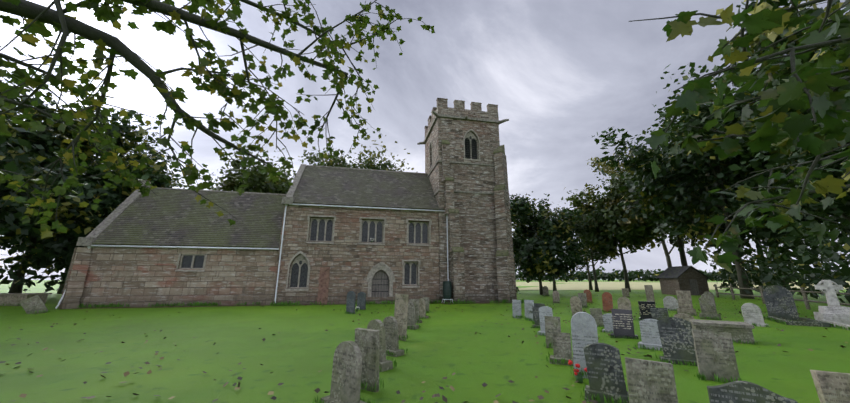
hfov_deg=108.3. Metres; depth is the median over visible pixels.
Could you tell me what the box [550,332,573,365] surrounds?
headstone
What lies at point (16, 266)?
tree
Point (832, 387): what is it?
headstone
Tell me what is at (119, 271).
chancel walls
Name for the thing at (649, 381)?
headstone
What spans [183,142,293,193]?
tree
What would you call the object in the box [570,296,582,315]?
headstone
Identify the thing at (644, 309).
headstone
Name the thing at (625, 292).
headstone
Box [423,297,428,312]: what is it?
headstone
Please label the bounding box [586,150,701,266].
tree
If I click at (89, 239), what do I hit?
copings
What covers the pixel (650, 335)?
headstone
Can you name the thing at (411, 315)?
headstone
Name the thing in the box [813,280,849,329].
celtic cross memorial
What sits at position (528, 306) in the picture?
headstone
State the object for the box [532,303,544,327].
headstone
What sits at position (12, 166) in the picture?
tree
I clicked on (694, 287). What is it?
shed door
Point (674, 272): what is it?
shed roof
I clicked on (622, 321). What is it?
headstone
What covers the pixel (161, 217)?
chancel roof
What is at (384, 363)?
headstone
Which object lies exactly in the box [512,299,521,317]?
headstone
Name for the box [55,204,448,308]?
downpipe
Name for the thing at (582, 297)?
headstone
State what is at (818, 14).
tree
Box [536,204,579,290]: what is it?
tree
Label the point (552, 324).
headstone
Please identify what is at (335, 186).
nave roof
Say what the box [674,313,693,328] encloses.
headstone
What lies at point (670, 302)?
headstone
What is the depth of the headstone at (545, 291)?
31.19 m
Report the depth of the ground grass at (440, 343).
7.03 m
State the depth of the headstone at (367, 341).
4.79 m
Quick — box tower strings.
[417,111,508,295]
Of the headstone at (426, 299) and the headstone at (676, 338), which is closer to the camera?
the headstone at (676, 338)
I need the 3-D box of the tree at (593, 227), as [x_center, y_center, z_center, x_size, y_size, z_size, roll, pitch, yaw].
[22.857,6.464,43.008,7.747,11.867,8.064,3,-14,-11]
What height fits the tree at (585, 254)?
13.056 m
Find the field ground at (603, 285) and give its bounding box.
[516,281,849,289]
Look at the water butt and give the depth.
21.40 m
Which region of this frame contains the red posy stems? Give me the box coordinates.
[570,366,582,383]
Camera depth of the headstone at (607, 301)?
15.72 m
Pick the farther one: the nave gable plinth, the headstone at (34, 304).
the nave gable plinth
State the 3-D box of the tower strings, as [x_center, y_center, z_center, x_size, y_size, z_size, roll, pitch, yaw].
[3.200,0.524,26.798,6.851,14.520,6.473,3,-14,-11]
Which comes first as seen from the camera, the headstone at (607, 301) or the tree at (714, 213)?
the headstone at (607, 301)
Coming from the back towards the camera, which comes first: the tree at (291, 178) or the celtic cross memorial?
the tree at (291, 178)
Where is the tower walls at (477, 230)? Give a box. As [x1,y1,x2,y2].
[425,117,499,294]
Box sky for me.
[0,0,849,279]
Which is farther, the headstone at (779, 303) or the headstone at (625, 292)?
the headstone at (625, 292)
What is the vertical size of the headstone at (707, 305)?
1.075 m
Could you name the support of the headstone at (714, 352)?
on the ground grass at (440, 343)
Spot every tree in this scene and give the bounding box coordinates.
[0,54,67,252]
[0,91,196,292]
[0,99,81,247]
[0,117,99,201]
[3,150,184,293]
[68,164,184,241]
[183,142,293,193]
[270,159,350,186]
[288,135,417,172]
[509,191,601,294]
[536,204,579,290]
[561,183,668,291]
[564,214,601,289]
[567,211,616,291]
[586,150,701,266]
[591,38,837,298]
[592,121,704,265]
[644,78,788,287]
[671,145,763,255]
[685,99,849,251]
[689,0,849,247]
[716,0,849,89]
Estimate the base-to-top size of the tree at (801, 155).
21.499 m
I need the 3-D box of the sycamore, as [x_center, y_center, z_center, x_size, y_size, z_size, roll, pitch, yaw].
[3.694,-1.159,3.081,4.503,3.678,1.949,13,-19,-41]
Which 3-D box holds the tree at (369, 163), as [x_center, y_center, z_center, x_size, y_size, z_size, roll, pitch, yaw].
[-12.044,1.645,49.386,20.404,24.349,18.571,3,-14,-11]
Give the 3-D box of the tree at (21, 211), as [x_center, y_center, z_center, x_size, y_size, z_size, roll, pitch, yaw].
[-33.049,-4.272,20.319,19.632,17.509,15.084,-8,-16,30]
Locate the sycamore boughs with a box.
[0,0,434,238]
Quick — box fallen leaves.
[0,295,847,402]
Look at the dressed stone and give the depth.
21.98 m
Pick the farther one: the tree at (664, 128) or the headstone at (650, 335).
the tree at (664, 128)
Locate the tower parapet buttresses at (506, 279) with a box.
[424,98,516,302]
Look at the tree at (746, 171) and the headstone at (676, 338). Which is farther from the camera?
the tree at (746, 171)
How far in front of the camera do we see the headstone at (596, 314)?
10.66 m
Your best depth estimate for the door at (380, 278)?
21.91 m
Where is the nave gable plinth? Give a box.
[273,296,439,304]
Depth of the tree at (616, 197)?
39.17 m
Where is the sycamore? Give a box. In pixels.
[629,0,849,272]
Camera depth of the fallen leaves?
5.59 m
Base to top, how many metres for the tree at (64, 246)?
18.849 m
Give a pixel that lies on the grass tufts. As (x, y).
(699, 376)
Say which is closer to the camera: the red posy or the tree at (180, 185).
the red posy
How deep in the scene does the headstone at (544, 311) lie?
9.36 m
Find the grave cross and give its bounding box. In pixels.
[529,306,534,321]
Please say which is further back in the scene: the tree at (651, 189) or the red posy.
the tree at (651, 189)
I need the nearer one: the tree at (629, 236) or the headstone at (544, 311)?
the headstone at (544, 311)
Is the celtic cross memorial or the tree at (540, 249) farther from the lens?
the tree at (540, 249)
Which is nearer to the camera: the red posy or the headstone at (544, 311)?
the red posy
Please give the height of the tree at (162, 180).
13.538 m
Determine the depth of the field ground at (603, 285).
80.76 m
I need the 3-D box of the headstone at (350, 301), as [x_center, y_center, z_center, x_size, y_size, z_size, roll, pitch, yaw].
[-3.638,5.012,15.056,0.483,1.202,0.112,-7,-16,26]
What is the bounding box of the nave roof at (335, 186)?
[293,166,444,209]
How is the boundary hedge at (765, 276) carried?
on the ground grass at (440, 343)
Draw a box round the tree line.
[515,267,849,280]
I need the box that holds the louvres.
[465,139,477,157]
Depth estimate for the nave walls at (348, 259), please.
21.89 m
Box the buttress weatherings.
[441,139,508,255]
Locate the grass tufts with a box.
[0,295,849,402]
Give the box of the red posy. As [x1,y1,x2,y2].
[568,360,586,374]
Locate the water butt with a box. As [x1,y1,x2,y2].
[442,281,451,298]
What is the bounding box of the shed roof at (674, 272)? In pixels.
[656,266,709,277]
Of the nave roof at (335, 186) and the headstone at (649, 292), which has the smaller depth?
the headstone at (649, 292)
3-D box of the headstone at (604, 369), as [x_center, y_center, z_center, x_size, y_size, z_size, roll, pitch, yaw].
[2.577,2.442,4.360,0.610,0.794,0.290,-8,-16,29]
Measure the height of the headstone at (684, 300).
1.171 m
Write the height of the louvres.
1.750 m
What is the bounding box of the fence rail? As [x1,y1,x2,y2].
[714,284,849,309]
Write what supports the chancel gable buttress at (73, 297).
on the ground grass at (440, 343)
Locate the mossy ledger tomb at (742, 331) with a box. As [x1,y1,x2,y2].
[689,319,754,343]
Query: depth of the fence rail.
18.34 m
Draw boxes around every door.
[371,270,388,296]
[689,279,699,294]
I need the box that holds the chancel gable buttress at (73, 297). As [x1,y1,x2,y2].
[58,247,273,308]
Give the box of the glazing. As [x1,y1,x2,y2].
[181,137,476,286]
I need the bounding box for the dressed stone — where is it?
[175,129,480,303]
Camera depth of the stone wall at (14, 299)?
19.87 m
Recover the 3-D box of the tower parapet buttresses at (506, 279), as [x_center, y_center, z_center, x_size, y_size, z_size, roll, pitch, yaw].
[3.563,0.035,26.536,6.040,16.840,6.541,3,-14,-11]
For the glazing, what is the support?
attached to the dressed stone
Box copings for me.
[76,164,427,245]
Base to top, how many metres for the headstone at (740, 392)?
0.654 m
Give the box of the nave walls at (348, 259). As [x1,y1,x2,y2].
[273,203,438,300]
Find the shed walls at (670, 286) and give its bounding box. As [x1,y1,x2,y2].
[659,267,708,294]
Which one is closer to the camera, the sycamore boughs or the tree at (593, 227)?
the sycamore boughs
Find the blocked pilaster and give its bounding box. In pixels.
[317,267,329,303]
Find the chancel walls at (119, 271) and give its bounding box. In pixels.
[82,245,278,295]
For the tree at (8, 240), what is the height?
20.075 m
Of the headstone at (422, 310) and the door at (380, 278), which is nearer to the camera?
the headstone at (422, 310)
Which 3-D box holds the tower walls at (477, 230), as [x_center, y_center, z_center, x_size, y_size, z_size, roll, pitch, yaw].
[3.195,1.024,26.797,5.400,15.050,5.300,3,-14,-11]
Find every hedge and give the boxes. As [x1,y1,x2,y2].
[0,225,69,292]
[703,211,849,302]
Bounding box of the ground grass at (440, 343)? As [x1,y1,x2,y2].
[0,280,849,402]
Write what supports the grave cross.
on the ground grass at (440, 343)
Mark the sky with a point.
(563, 73)
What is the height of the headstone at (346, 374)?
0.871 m
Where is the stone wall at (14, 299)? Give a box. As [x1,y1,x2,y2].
[0,293,51,305]
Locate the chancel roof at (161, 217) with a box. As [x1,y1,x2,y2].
[92,189,285,247]
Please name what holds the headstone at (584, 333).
on the ground grass at (440, 343)
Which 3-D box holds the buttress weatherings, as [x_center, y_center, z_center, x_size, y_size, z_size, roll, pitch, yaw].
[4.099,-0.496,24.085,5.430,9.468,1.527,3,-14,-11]
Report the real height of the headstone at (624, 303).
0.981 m
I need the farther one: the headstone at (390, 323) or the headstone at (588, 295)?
the headstone at (588, 295)
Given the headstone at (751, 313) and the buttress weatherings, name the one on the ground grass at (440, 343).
the headstone at (751, 313)
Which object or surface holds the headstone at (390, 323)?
on the ground grass at (440, 343)
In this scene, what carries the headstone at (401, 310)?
on the ground grass at (440, 343)
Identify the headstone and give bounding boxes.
[20,295,47,313]
[321,341,365,402]
[346,291,355,313]
[355,328,378,391]
[357,292,365,309]
[367,319,392,371]
[383,316,403,356]
[394,294,408,340]
[407,302,418,329]
[409,299,421,323]
[419,298,428,317]
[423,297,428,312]
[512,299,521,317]
[524,302,533,320]
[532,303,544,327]
[538,306,552,335]
[543,286,548,295]
[545,316,560,347]
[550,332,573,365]
[553,291,559,302]
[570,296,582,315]
[571,312,597,377]
[578,293,586,307]
[583,343,628,402]
[584,290,592,302]
[589,308,603,326]
[602,292,612,311]
[602,313,613,332]
[611,309,637,338]
[617,297,634,319]
[622,288,629,297]
[625,357,677,402]
[638,301,655,320]
[638,319,662,350]
[644,285,655,303]
[650,308,668,319]
[657,317,696,365]
[663,296,678,310]
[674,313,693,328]
[676,290,696,315]
[692,329,739,381]
[699,294,721,319]
[704,291,715,305]
[707,381,797,402]
[741,303,765,326]
[763,285,830,326]
[810,370,849,402]
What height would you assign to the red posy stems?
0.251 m
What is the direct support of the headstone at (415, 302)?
on the ground grass at (440, 343)

